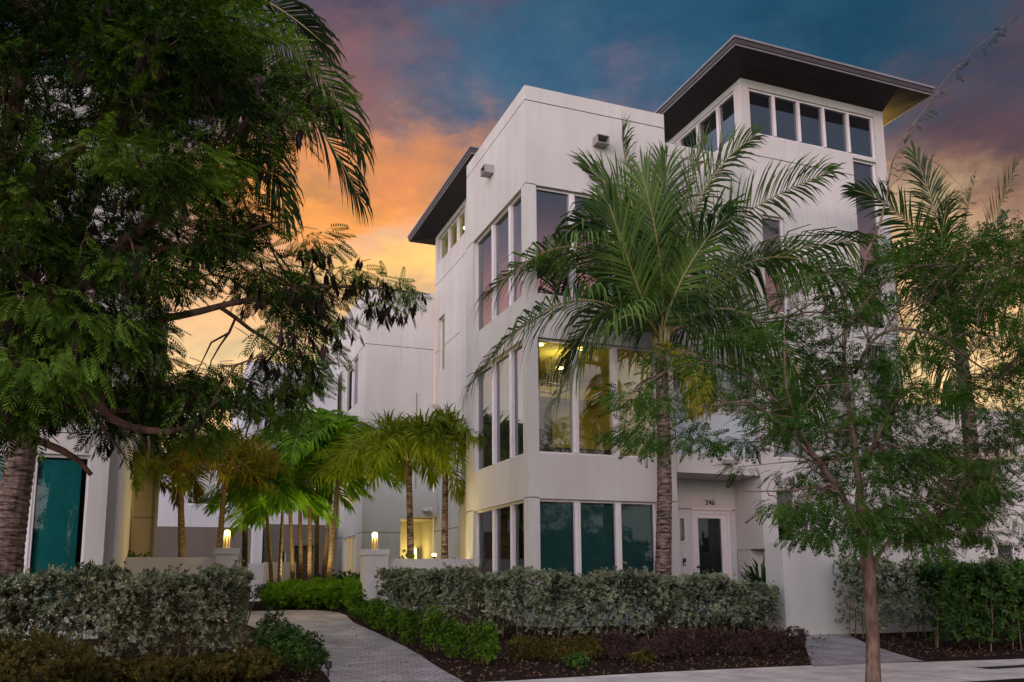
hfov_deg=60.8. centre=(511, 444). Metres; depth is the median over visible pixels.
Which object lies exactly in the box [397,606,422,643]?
boxwood
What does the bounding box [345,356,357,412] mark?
window
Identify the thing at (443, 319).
window
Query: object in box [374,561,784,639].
silver hedge
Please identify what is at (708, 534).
door
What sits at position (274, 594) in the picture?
groundcover shrub
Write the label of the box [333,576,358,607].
groundcover shrub
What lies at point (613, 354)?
window
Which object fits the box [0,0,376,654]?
coconut palm
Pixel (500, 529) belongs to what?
window
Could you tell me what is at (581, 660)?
plant
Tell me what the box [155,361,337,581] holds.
courtyard house
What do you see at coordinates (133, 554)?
leafy plant
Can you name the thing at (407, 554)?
leafy plant
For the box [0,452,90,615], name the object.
window
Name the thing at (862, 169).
window
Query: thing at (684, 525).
window
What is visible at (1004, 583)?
dark hedge
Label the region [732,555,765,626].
strap leaf plant
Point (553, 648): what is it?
bronze shrub
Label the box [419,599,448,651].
boxwood
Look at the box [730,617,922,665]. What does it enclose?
side path
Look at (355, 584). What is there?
groundcover shrub
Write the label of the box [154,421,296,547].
amber palm
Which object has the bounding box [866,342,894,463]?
window
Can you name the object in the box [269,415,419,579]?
areca palm
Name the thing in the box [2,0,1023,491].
sky
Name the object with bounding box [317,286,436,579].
house
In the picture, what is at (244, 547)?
green palm
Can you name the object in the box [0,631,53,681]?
bronze shrub
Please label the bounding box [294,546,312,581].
door
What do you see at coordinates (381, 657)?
path
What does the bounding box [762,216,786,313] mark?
window
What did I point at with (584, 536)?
window
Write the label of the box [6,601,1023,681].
ground
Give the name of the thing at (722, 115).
window
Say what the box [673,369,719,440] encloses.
window
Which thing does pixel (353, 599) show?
boxwood
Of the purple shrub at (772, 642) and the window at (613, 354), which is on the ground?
the purple shrub at (772, 642)
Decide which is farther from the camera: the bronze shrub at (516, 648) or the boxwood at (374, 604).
the boxwood at (374, 604)
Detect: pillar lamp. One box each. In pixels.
[223,530,230,547]
[372,532,377,548]
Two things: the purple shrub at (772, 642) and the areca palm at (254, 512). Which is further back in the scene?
the areca palm at (254, 512)
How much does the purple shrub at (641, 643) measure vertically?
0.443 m
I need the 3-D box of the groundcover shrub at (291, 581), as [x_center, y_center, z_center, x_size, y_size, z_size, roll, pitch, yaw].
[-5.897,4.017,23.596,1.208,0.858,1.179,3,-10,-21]
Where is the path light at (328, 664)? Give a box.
[325,660,331,677]
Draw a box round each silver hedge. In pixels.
[0,558,258,664]
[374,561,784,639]
[832,550,1023,638]
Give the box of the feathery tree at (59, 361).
[0,0,432,475]
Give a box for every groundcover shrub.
[254,580,303,608]
[278,578,312,606]
[287,578,327,608]
[308,576,341,606]
[315,579,349,608]
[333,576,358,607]
[340,579,362,609]
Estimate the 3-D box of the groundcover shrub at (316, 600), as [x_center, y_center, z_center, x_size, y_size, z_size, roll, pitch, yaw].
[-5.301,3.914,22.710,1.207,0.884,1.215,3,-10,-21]
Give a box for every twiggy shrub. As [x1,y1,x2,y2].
[24,561,123,648]
[156,562,191,648]
[461,561,486,626]
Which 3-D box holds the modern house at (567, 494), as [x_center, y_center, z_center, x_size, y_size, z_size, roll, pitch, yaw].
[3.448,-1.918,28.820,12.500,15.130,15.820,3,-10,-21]
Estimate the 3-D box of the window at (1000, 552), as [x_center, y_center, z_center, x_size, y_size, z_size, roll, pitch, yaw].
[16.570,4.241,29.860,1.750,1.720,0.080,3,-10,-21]
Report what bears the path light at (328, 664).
on the ground
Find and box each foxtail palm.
[297,406,471,558]
[375,402,481,558]
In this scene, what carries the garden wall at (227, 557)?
on the ground
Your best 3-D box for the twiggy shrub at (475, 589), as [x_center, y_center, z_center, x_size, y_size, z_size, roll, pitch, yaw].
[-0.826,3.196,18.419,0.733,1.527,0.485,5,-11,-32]
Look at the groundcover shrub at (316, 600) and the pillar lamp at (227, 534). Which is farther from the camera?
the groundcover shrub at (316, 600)
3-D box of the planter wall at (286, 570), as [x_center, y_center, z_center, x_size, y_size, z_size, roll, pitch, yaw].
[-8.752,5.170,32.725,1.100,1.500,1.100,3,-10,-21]
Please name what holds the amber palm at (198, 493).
on the ground
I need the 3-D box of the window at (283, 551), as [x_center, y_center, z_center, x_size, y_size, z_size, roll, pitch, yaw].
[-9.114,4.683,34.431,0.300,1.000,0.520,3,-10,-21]
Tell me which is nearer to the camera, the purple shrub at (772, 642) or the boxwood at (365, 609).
the purple shrub at (772, 642)
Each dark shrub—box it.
[248,578,298,603]
[312,569,359,582]
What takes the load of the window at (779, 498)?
in the modern house at (567, 494)
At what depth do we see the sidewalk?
13.10 m
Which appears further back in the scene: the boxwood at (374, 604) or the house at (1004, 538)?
the house at (1004, 538)
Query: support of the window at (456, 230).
in the modern house at (567, 494)
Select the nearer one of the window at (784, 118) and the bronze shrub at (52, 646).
the bronze shrub at (52, 646)
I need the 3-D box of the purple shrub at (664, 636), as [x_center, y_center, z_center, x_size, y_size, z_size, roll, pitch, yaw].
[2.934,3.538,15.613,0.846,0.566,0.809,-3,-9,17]
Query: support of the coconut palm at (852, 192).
on the ground
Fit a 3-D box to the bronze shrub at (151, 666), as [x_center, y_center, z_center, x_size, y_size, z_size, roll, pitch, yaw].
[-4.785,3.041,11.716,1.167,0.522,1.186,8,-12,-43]
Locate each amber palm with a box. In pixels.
[131,435,276,556]
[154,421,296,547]
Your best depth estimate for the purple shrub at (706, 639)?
16.10 m
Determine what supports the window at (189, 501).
in the courtyard house at (201, 531)
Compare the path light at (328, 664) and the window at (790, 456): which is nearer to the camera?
the path light at (328, 664)
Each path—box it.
[180,610,462,681]
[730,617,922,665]
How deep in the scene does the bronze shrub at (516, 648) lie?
14.91 m
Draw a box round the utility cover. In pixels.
[977,665,1023,668]
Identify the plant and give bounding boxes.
[127,549,149,556]
[399,549,415,558]
[562,651,593,668]
[625,649,657,664]
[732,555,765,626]
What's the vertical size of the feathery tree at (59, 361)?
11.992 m
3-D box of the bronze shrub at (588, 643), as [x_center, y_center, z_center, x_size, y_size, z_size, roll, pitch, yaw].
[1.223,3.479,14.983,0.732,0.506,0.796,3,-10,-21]
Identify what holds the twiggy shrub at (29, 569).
on the ground
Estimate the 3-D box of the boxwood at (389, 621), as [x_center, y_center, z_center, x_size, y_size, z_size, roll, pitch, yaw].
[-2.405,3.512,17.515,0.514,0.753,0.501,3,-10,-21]
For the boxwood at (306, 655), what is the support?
on the ground
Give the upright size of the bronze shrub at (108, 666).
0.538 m
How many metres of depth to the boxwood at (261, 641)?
14.16 m
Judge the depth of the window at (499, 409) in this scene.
22.09 m
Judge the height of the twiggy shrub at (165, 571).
1.536 m
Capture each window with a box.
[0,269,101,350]
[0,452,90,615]
[186,470,216,504]
[278,550,285,561]
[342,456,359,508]
[343,535,355,576]
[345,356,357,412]
[440,208,464,260]
[441,316,444,370]
[476,193,521,332]
[476,343,522,470]
[477,500,548,605]
[536,187,650,302]
[538,338,656,458]
[539,499,655,606]
[668,233,707,326]
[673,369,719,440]
[674,92,734,151]
[678,517,685,541]
[748,89,874,158]
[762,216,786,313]
[769,356,803,459]
[776,488,795,541]
[829,364,860,461]
[853,159,885,329]
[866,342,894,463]
[984,543,1014,561]
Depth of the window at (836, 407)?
23.54 m
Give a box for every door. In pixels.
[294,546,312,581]
[690,508,731,606]
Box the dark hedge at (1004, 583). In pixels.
[913,556,1023,651]
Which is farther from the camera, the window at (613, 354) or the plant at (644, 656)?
the window at (613, 354)
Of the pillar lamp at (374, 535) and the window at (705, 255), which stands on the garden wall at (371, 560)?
the pillar lamp at (374, 535)
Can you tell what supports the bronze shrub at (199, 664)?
on the ground
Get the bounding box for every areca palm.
[191,405,413,604]
[196,467,341,606]
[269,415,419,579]
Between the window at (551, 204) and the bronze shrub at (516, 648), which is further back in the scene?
the window at (551, 204)
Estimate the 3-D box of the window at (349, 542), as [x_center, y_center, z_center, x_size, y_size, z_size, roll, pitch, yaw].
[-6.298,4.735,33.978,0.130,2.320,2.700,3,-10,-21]
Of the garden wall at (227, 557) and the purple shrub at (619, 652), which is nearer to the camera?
the purple shrub at (619, 652)
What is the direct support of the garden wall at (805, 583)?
on the ground
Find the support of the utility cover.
on the sidewalk
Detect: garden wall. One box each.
[122,548,239,614]
[359,549,472,610]
[764,542,1004,635]
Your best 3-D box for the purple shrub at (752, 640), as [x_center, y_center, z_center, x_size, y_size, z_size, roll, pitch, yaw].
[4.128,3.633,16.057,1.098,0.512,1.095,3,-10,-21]
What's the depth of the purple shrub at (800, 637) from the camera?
17.01 m
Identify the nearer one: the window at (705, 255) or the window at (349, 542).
the window at (705, 255)
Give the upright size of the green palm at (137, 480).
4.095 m
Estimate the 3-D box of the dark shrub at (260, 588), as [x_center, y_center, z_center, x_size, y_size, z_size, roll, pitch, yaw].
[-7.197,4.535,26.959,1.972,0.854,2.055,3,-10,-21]
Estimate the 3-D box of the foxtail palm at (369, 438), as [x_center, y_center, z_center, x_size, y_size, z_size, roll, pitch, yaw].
[-2.867,1.636,24.428,6.258,5.780,5.278,3,-10,-21]
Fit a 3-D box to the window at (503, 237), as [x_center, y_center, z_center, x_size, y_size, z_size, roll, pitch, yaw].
[-0.321,-4.599,22.616,0.130,2.720,3.620,3,-10,-21]
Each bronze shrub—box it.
[0,626,97,681]
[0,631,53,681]
[53,654,142,681]
[104,652,193,681]
[171,650,247,681]
[208,644,287,681]
[505,634,548,659]
[531,634,578,661]
[561,634,604,660]
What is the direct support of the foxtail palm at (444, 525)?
on the ground
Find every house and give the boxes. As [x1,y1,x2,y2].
[0,75,168,640]
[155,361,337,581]
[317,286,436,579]
[407,34,934,626]
[680,404,1023,580]
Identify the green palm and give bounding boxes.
[128,451,190,554]
[186,452,303,598]
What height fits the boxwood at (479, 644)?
0.792 m
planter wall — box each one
[238,564,263,600]
[263,562,295,584]
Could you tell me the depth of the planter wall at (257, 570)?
32.23 m
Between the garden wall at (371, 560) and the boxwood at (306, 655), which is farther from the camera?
the garden wall at (371, 560)
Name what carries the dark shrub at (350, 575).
on the ground
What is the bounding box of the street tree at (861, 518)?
[591,14,1023,681]
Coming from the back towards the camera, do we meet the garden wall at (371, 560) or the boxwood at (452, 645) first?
the garden wall at (371, 560)
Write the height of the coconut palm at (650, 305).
12.692 m
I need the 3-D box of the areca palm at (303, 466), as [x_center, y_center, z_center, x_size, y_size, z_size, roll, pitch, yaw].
[-6.286,1.770,26.718,6.705,6.264,6.759,3,-10,-21]
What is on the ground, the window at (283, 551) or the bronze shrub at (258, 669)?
the bronze shrub at (258, 669)
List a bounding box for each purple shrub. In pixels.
[592,628,638,659]
[622,636,684,658]
[653,627,698,656]
[676,627,727,653]
[705,629,767,653]
[743,627,791,651]
[765,624,809,648]
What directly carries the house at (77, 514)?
on the ground
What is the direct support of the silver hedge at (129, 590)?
on the ground
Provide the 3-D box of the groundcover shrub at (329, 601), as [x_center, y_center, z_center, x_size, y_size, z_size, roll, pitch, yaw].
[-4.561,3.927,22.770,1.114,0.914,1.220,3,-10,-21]
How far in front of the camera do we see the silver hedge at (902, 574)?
19.22 m
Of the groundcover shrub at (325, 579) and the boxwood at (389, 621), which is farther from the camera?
the groundcover shrub at (325, 579)
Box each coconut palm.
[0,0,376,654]
[458,112,894,633]
[828,138,1022,544]
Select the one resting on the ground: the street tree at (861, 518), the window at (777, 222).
the street tree at (861, 518)
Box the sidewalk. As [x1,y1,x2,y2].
[493,659,1023,681]
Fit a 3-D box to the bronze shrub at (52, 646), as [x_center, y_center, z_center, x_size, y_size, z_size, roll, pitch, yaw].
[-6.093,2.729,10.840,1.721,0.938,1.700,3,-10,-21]
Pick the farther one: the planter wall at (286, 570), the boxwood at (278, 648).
the planter wall at (286, 570)
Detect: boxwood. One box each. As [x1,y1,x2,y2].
[250,607,296,656]
[266,622,312,667]
[282,631,331,674]
[347,589,368,618]
[359,598,377,623]
[368,597,388,629]
[380,601,400,636]
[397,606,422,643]
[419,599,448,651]
[437,617,469,657]
[464,618,501,664]

